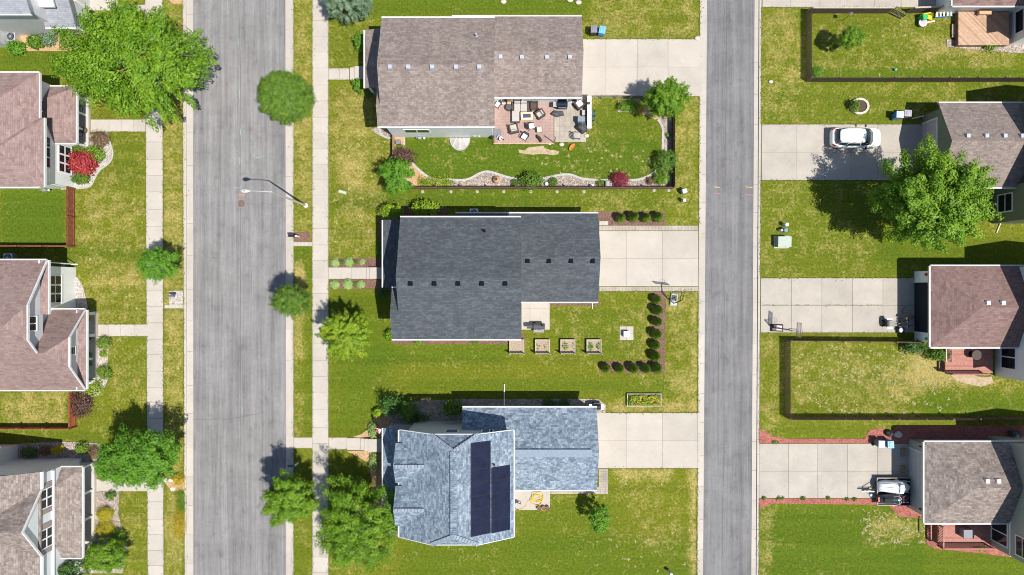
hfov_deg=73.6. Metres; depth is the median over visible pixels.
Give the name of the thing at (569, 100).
window
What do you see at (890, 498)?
snowmobile
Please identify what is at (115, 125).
walkway
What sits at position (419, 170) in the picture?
garden edging
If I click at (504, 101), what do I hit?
patio door
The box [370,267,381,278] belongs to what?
walkway
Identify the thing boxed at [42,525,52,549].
window
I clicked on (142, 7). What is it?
walkway
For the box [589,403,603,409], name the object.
grill
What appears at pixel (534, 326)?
smoker
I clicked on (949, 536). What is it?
deck
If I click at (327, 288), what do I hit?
grass fringe
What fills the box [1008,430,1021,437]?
air conditioner
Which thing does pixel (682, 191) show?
utility pedestal
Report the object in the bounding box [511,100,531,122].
sofa
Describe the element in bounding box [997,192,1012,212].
window
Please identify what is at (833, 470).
driveway
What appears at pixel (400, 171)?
tree
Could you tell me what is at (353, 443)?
walkway
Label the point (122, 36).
tree
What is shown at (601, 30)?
wheeled bin
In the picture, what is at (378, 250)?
shrub
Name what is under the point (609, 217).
mulch bed
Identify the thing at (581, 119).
smoker
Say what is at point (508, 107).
drum table
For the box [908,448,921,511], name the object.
garage door
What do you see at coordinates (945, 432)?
mulch bed
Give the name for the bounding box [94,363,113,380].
shrub
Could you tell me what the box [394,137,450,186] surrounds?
garden bed
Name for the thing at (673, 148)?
fence
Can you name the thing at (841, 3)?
driveway
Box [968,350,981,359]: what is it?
deck table
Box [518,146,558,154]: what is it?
soil patch
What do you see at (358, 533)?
tree
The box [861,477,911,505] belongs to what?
utility trailer
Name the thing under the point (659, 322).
arborvitae
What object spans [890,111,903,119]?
wheeled bin
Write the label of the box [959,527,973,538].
storage box
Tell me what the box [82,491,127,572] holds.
rock bed
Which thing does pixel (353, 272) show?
walkway
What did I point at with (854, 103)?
shrub
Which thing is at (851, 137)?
parked car
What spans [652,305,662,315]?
arborvitae
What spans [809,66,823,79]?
shrub
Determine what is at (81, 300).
rock bed
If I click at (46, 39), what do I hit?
shrub
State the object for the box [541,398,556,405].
shrub
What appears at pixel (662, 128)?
garden edging
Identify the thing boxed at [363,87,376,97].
shrub
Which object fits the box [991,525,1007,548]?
patio door
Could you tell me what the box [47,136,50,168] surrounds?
window
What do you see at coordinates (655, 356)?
arborvitae
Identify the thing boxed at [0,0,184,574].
lawn
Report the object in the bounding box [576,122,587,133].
grill cover
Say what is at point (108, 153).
rock bed
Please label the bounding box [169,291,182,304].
rock bed
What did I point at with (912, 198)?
tree
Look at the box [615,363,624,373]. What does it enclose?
arborvitae
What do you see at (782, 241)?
transformer box
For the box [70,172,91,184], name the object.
shrub
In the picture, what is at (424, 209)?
shrub
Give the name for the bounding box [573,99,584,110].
armchair
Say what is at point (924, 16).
toddler slide
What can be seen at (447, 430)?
window
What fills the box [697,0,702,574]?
alley kerb
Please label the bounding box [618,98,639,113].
shrub
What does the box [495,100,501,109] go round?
patio chair
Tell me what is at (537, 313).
patio
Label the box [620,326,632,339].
concrete pad
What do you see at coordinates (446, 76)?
house
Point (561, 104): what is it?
grill
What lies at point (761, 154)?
driveway base
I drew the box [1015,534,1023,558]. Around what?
window
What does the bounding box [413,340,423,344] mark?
shrub
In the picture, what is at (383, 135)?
garden edging
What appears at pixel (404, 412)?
shrub
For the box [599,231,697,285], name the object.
driveway
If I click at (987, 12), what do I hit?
deck bench
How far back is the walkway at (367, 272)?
62.70 m
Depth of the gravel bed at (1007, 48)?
62.93 m
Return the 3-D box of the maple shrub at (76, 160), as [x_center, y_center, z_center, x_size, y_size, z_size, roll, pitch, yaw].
[-39.183,-11.383,62.056,3.105,1.918,2.562,0,90,0]
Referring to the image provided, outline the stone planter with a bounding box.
[850,98,869,114]
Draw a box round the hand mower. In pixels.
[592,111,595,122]
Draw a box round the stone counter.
[587,96,591,129]
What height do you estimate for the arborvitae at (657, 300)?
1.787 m
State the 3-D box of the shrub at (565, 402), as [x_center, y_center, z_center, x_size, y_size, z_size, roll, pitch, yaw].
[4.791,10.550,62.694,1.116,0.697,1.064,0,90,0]
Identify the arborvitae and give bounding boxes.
[601,363,610,372]
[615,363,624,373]
[616,213,625,222]
[628,212,638,222]
[628,363,638,373]
[640,212,650,222]
[640,363,650,373]
[649,351,660,361]
[650,329,661,339]
[650,340,660,349]
[651,294,661,303]
[651,362,662,373]
[652,211,663,222]
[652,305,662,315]
[652,317,662,325]
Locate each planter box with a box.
[509,339,523,354]
[535,339,550,354]
[560,339,575,354]
[586,339,602,354]
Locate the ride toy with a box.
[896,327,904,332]
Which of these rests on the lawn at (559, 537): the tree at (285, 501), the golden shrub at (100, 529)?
the tree at (285, 501)
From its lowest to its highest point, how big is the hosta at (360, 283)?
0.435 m
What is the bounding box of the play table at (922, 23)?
[918,19,934,26]
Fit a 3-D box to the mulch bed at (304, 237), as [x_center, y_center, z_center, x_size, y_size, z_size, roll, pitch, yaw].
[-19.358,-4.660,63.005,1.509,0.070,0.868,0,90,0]
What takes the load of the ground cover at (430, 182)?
on the garden bed at (413, 180)
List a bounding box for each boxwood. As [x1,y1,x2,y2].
[510,179,518,186]
[548,177,558,186]
[597,179,604,186]
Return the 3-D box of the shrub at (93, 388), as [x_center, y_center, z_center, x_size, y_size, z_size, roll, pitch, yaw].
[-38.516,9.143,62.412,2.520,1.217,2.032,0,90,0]
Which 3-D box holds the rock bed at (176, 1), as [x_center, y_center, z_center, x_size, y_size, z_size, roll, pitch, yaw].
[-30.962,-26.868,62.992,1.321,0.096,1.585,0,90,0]
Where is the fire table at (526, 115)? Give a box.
[521,112,532,119]
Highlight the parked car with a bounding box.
[830,125,880,148]
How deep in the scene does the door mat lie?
62.93 m
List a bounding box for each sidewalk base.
[146,175,163,548]
[312,17,328,566]
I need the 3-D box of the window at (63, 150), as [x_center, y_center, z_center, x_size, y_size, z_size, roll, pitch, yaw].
[-40.159,-11.509,61.450,0.100,1.800,2.500,0,90,0]
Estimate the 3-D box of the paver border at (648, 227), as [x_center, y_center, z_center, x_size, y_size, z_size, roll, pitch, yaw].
[12.585,-5.472,63.015,9.079,0.120,0.438,0,90,0]
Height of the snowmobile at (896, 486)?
1.098 m
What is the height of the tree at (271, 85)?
6.418 m
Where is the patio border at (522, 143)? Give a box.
[494,143,553,143]
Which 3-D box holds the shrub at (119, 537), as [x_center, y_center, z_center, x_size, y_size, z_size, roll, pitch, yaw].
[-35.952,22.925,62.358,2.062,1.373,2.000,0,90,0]
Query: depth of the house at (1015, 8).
61.54 m
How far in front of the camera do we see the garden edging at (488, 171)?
62.94 m
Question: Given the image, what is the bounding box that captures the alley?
[703,0,753,574]
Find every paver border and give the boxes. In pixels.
[550,487,607,493]
[599,221,607,224]
[599,226,697,229]
[599,287,697,290]
[599,469,607,486]
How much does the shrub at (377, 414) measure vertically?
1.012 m
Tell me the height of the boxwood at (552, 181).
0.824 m
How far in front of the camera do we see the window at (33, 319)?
56.66 m
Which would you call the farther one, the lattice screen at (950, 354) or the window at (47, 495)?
the lattice screen at (950, 354)
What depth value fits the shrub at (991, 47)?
62.56 m
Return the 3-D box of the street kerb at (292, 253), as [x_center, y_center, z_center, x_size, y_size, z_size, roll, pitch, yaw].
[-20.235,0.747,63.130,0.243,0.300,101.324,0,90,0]
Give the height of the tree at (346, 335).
5.942 m
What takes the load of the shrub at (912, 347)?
on the lawn at (836, 229)
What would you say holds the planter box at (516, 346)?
on the lawn at (559, 537)
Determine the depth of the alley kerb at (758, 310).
62.98 m
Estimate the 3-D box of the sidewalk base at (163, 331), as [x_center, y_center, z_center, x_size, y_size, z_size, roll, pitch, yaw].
[-32.949,0.075,63.042,1.886,0.100,100.000,0,90,0]
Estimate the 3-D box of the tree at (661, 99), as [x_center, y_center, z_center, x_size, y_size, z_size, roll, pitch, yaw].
[13.443,-16.461,60.316,3.914,5.576,3.808,42,90,0]
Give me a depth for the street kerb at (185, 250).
62.98 m
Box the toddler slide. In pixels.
[917,12,931,22]
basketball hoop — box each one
[669,287,691,305]
[770,323,802,337]
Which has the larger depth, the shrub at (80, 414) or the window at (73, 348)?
the shrub at (80, 414)
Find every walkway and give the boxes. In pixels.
[90,0,117,9]
[91,120,144,131]
[97,479,146,490]
[98,324,146,335]
[123,5,144,10]
[294,438,311,447]
[329,68,348,79]
[329,268,351,278]
[329,438,346,448]
[347,438,359,449]
[350,67,354,79]
[352,267,355,278]
[354,66,362,79]
[356,267,365,278]
[361,438,363,449]
[364,438,368,450]
[366,267,369,278]
[368,438,381,451]
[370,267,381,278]
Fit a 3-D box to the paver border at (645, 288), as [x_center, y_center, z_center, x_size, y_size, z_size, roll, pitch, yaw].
[12.585,0.132,63.015,9.079,0.120,0.400,0,90,0]
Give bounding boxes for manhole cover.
[237,199,245,207]
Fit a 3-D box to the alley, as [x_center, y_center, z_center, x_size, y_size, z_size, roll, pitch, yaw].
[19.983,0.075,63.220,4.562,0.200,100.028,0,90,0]
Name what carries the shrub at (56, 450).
on the rock bed at (68, 449)
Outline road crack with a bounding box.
[194,0,726,569]
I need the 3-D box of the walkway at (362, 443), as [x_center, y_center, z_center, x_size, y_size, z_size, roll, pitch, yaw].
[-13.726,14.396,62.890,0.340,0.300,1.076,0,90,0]
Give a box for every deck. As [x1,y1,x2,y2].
[934,525,994,549]
[938,349,992,374]
[951,11,1008,46]
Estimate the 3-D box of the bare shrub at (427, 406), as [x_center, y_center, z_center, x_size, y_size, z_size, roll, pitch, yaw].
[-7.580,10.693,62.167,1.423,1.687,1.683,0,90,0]
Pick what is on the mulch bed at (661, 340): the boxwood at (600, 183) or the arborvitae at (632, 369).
the arborvitae at (632, 369)
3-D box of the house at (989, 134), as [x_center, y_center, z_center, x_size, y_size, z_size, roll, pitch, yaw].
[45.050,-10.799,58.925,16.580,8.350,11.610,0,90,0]
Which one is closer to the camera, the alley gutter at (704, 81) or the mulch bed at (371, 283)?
the mulch bed at (371, 283)
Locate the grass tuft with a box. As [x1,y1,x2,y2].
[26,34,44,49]
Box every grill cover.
[550,110,563,116]
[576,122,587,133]
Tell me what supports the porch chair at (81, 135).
on the house at (42, 123)
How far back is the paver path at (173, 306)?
62.97 m
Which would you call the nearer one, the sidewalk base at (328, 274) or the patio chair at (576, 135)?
the patio chair at (576, 135)
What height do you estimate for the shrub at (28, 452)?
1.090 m
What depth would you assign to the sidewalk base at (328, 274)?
62.99 m
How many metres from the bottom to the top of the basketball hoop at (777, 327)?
3.750 m
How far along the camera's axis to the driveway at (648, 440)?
62.96 m
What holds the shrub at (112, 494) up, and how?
on the rock bed at (101, 501)
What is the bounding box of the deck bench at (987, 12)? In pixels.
[977,9,991,15]
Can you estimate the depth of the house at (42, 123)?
57.42 m
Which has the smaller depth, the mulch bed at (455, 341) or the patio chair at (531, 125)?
the patio chair at (531, 125)
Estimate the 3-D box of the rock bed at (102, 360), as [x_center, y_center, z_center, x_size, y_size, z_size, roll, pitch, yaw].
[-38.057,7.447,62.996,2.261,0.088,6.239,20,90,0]
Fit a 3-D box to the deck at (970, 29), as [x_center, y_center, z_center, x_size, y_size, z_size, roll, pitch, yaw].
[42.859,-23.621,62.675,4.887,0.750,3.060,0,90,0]
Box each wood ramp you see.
[900,448,905,455]
[900,465,905,472]
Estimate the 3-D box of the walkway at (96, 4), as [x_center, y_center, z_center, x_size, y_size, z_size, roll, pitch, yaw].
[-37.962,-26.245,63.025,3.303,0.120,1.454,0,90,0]
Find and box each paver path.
[165,305,182,307]
[294,242,311,245]
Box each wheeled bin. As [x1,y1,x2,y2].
[589,25,596,35]
[598,25,605,36]
[872,439,884,447]
[882,439,893,448]
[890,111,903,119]
[903,110,911,118]
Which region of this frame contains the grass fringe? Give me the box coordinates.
[105,0,912,574]
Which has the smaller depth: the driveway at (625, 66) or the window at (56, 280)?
the window at (56, 280)
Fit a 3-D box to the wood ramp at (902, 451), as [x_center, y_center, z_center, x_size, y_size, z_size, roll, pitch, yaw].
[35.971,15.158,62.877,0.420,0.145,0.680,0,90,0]
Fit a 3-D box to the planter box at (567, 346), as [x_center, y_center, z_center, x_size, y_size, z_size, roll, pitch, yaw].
[5.113,5.419,62.420,1.390,1.160,1.325,0,90,0]
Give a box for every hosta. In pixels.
[330,279,339,288]
[331,258,339,266]
[342,278,352,289]
[344,257,354,266]
[356,280,364,288]
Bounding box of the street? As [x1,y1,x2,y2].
[193,0,286,574]
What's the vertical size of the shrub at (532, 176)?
1.692 m
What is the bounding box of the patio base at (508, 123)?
[508,103,539,142]
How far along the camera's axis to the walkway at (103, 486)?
62.97 m
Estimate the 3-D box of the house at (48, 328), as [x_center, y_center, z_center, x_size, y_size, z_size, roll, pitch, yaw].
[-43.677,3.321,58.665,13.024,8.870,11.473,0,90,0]
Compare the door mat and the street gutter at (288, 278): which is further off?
the street gutter at (288, 278)
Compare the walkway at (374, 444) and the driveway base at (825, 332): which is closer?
the walkway at (374, 444)
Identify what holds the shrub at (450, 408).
on the rock bed at (437, 414)
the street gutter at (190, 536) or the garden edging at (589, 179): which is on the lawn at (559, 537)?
the garden edging at (589, 179)
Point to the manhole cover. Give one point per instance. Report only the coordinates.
(241, 203)
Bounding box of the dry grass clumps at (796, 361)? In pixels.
[82,19,976,571]
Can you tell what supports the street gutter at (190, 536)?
on the ground
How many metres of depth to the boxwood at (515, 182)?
62.58 m
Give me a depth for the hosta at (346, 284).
62.70 m
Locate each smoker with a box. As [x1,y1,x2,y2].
[527,322,544,331]
[577,116,584,122]
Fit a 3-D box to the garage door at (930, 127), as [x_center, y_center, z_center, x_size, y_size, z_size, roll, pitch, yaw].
[37.781,-12.547,61.887,0.045,2.145,4.848,0,90,0]
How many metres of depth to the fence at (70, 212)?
62.34 m
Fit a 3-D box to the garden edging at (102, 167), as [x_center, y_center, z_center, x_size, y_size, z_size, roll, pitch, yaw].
[-38.017,-11.331,62.985,1.675,0.070,6.069,29,90,0]
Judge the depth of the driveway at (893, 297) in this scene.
62.96 m
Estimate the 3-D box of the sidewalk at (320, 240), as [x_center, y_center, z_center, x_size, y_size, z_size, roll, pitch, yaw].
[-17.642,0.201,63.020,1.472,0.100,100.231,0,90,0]
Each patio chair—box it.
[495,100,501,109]
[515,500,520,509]
[520,131,528,139]
[528,122,534,129]
[573,131,579,139]
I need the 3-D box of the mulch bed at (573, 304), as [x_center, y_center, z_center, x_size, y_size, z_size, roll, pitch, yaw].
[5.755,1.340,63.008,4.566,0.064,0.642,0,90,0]
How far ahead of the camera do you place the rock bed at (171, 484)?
62.94 m
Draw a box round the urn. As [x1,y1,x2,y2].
[493,176,499,182]
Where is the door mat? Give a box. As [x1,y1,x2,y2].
[493,129,500,136]
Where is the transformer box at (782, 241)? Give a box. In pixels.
[774,236,791,247]
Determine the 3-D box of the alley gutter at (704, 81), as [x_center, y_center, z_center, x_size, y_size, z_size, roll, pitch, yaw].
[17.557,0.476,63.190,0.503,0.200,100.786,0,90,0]
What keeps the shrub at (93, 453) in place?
on the rock bed at (68, 449)
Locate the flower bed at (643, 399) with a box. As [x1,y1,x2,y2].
[627,393,660,405]
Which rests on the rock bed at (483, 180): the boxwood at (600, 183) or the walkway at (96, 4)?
the boxwood at (600, 183)
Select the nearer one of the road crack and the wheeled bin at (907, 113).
the wheeled bin at (907, 113)
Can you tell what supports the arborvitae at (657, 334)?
on the mulch bed at (661, 340)
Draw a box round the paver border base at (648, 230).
[599,226,697,230]
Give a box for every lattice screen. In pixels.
[930,525,939,544]
[946,349,952,361]
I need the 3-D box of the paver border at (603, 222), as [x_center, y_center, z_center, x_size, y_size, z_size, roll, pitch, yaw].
[8.453,-5.925,63.014,0.815,0.120,0.362,0,90,0]
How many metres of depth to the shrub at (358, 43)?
61.75 m
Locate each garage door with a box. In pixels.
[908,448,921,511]
[922,120,935,155]
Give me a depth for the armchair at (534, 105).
62.48 m
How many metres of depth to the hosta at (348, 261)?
62.74 m
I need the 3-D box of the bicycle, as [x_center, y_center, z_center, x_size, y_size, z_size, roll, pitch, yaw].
[35.826,2.602,62.447,0.608,1.045,1.739,16,90,0]
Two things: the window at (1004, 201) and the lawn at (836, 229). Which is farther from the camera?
the lawn at (836, 229)
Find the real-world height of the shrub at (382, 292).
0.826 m
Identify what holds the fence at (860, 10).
on the lawn at (836, 229)
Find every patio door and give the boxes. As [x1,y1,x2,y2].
[501,99,522,103]
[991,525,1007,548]
[1014,8,1023,34]
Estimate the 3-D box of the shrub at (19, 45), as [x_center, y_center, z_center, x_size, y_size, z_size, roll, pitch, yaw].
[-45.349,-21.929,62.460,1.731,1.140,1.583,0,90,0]
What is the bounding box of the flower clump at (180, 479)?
[171,473,184,485]
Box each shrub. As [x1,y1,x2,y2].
[4,39,26,57]
[19,444,39,458]
[39,444,53,456]
[40,32,56,47]
[50,444,64,454]
[66,149,98,176]
[66,391,93,418]
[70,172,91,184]
[71,442,90,454]
[72,145,86,152]
[80,378,103,396]
[81,144,105,164]
[87,444,98,459]
[89,129,109,147]
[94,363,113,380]
[94,521,116,537]
[95,507,114,523]
[96,335,112,349]
[99,350,107,356]
[104,490,116,500]
[108,527,130,544]
[174,486,186,516]
[352,31,362,51]
[352,78,362,94]
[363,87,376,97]
[366,452,378,470]
[367,421,377,438]
[372,407,384,417]
[374,202,404,219]
[376,239,381,258]
[376,390,405,419]
[377,288,389,297]
[384,329,393,342]
[396,396,418,423]
[400,410,430,424]
[408,197,441,215]
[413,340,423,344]
[420,397,434,412]
[439,396,462,416]
[518,169,546,191]
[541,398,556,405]
[558,397,569,405]
[609,169,630,190]
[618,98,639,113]
[635,102,643,114]
[644,176,654,184]
[652,148,678,173]
[652,171,669,185]
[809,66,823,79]
[848,98,859,110]
[900,338,927,354]
[924,348,949,361]
[982,43,997,52]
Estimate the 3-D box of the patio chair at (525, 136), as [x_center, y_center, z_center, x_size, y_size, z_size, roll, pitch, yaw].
[1.184,-13.823,62.465,0.638,0.951,0.620,32,90,0]
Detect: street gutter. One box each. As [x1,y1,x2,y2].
[186,0,193,574]
[285,0,291,574]
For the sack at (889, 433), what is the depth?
62.65 m
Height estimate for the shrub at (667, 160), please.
2.010 m
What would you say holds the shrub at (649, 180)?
on the rock bed at (483, 180)
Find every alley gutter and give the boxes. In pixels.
[700,0,706,574]
[751,0,758,574]
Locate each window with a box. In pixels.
[30,315,37,331]
[42,485,52,509]
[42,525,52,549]
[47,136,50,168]
[51,275,62,303]
[58,145,71,174]
[71,346,75,355]
[403,130,430,132]
[444,429,458,432]
[556,99,578,102]
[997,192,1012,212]
[1000,349,1015,370]
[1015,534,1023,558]
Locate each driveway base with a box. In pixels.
[761,124,877,179]
[762,278,913,332]
[788,444,877,497]
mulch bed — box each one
[294,232,309,241]
[330,258,378,266]
[330,279,378,288]
[379,206,445,293]
[392,333,524,343]
[550,299,598,305]
[596,211,664,225]
[600,291,665,373]
[759,426,1023,443]
[759,498,941,549]
[927,525,1009,556]
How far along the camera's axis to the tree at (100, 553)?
60.33 m
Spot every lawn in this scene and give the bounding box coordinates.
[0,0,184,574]
[294,0,699,574]
[758,5,1023,574]
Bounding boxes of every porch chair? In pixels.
[79,105,84,113]
[79,131,84,138]
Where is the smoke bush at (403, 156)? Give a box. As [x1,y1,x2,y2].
[388,145,418,163]
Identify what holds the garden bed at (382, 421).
on the lawn at (559, 537)
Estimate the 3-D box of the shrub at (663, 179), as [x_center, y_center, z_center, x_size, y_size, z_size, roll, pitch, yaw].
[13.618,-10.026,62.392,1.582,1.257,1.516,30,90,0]
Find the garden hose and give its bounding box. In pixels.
[522,491,543,508]
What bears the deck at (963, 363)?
on the lawn at (836, 229)
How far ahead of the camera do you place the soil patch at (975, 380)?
62.95 m
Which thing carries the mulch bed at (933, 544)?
on the lawn at (836, 229)
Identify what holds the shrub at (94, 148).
on the rock bed at (108, 153)
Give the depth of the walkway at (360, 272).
62.83 m
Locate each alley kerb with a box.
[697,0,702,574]
[756,0,761,574]
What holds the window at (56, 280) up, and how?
in the house at (48, 328)
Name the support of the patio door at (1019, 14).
in the house at (1015, 8)
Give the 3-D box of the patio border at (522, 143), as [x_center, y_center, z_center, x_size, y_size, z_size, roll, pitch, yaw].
[1.075,-13.245,62.955,5.547,0.050,0.076,0,90,0]
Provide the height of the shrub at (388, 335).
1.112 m
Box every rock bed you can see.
[14,36,97,50]
[14,442,100,465]
[61,132,111,189]
[61,262,87,309]
[82,336,109,397]
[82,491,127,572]
[165,479,184,490]
[169,0,182,3]
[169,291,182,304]
[371,127,391,137]
[386,399,605,425]
[451,169,671,186]
[659,116,671,172]
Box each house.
[0,0,93,46]
[0,71,90,188]
[0,259,97,390]
[0,444,96,574]
[363,15,583,136]
[382,212,600,339]
[382,384,598,546]
[908,436,1023,562]
[912,102,1023,232]
[914,265,1023,380]
[936,0,1023,44]
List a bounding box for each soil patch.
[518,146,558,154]
[951,375,993,386]
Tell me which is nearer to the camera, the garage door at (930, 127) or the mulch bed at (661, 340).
the garage door at (930, 127)
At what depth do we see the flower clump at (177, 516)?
62.69 m
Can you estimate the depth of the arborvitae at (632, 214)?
61.77 m
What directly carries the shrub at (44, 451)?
on the rock bed at (68, 449)
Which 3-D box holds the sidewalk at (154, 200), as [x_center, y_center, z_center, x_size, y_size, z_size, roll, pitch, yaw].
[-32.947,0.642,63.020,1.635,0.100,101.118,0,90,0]
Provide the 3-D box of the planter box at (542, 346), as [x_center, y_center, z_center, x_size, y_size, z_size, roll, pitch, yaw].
[2.792,5.419,62.420,1.390,1.160,1.325,0,90,0]
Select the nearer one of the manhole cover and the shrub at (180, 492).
the shrub at (180, 492)
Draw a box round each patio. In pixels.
[494,103,553,142]
[515,491,549,509]
[522,303,549,329]
[554,95,585,141]
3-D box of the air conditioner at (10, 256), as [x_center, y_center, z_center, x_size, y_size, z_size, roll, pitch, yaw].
[-45.910,-2.716,62.600,0.800,0.800,0.800,0,90,0]
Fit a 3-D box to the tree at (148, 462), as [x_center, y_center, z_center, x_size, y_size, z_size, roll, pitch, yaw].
[-31.544,14.330,59.206,8.015,7.795,5.783,0,90,0]
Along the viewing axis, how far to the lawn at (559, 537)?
63.00 m
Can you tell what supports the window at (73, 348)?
in the house at (48, 328)
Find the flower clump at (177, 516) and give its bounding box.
[171,498,187,542]
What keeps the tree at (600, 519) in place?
on the lawn at (559, 537)
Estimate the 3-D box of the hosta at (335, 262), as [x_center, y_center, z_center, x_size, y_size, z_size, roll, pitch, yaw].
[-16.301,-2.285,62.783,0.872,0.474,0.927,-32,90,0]
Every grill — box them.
[553,101,570,108]
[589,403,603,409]
[882,318,893,328]
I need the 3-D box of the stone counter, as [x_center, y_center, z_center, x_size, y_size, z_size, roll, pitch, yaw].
[7.019,-15.925,62.517,0.400,0.965,2.980,0,90,0]
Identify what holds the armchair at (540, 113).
on the patio at (546, 124)
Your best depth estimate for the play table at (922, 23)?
62.55 m
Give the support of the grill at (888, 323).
on the driveway at (893, 297)
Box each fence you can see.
[0,186,75,247]
[0,391,77,429]
[391,135,394,159]
[411,114,675,188]
[586,94,645,98]
[785,339,1023,419]
[806,5,943,13]
[806,7,1023,81]
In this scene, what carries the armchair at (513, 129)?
on the patio at (546, 124)
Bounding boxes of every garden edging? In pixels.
[76,134,113,188]
[378,128,391,138]
[412,163,433,178]
[442,170,516,180]
[543,170,656,180]
[657,119,663,150]
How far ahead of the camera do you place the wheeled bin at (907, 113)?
61.91 m
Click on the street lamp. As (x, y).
(245, 190)
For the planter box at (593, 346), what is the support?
on the lawn at (559, 537)
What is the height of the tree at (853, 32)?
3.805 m
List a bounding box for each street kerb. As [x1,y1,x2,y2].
[183,0,187,574]
[291,0,293,574]
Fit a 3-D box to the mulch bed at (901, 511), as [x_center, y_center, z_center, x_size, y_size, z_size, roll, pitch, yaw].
[31.523,20.341,63.002,17.508,0.075,4.030,13,90,0]
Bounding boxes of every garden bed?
[347,451,381,517]
[353,411,388,437]
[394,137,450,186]
[618,99,658,119]
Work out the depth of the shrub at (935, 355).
62.03 m
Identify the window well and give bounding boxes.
[449,138,469,150]
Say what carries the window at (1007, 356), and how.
in the house at (968, 306)
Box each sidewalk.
[145,0,163,574]
[312,0,327,574]
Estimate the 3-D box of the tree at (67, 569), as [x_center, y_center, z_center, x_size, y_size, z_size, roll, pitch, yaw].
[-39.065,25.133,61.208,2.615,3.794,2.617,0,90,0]
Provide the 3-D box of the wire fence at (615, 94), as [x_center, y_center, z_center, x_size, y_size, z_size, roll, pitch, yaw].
[10.226,-17.415,62.388,6.797,1.225,0.118,0,90,0]
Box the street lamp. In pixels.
[240,188,307,207]
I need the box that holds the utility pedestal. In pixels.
[680,188,687,193]
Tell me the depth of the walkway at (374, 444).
62.48 m
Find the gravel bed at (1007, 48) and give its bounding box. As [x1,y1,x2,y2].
[946,39,1023,53]
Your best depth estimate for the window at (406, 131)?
60.52 m
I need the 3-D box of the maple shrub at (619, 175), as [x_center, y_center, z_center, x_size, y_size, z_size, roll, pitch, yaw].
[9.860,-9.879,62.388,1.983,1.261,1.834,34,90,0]
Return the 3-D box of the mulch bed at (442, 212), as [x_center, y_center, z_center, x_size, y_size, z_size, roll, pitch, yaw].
[-9.151,-3.415,63.004,6.226,0.072,8.113,0,90,0]
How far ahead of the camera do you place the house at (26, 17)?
59.60 m
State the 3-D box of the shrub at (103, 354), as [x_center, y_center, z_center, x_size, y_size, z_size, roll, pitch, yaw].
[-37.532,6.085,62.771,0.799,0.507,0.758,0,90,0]
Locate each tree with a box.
[42,0,217,132]
[57,557,89,574]
[82,537,128,572]
[90,423,181,491]
[133,245,180,285]
[256,69,317,126]
[259,467,321,527]
[268,281,312,320]
[312,473,397,574]
[314,307,372,362]
[320,0,373,23]
[377,155,414,196]
[588,504,610,533]
[640,76,691,121]
[836,25,867,49]
[864,133,1001,255]
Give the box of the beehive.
[623,331,629,336]
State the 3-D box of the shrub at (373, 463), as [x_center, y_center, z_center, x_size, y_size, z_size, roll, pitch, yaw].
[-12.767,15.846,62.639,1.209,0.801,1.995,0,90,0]
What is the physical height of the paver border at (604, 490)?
0.120 m
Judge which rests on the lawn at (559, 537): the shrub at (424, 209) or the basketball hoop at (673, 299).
the basketball hoop at (673, 299)
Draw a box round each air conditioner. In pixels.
[4,253,17,258]
[6,33,19,42]
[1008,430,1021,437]
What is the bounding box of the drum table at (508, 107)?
[506,104,511,110]
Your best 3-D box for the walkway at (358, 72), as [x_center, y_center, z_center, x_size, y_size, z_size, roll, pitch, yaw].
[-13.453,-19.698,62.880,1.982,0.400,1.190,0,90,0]
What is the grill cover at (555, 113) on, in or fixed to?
on the patio at (565, 125)
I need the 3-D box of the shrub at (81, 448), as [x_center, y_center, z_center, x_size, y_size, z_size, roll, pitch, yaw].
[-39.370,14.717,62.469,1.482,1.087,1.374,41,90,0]
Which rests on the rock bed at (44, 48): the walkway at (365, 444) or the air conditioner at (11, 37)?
the air conditioner at (11, 37)
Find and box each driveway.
[582,39,699,95]
[597,413,697,467]
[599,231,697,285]
[759,444,908,497]
[761,278,914,331]
[762,0,935,6]
[762,124,921,179]
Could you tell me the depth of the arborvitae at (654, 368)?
61.82 m
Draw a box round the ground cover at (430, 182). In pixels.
[417,174,454,189]
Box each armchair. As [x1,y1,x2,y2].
[508,123,518,134]
[530,101,537,109]
[534,108,545,119]
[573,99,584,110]
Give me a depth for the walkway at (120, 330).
62.97 m
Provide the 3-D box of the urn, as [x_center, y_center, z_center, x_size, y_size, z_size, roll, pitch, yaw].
[-1.433,-9.884,62.638,0.680,0.685,0.670,0,90,0]
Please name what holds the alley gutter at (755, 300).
on the alley
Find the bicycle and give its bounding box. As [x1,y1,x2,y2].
[899,307,908,324]
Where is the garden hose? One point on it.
(533, 496)
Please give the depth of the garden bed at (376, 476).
62.94 m
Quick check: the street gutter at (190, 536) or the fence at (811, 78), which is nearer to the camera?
the fence at (811, 78)
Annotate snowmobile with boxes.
[876,491,908,504]
[877,479,909,493]
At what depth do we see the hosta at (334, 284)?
62.72 m
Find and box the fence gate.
[889,8,906,18]
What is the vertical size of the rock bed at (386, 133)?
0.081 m
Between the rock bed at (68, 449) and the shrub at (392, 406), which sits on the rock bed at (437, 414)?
the shrub at (392, 406)
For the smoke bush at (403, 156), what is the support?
on the garden bed at (413, 180)

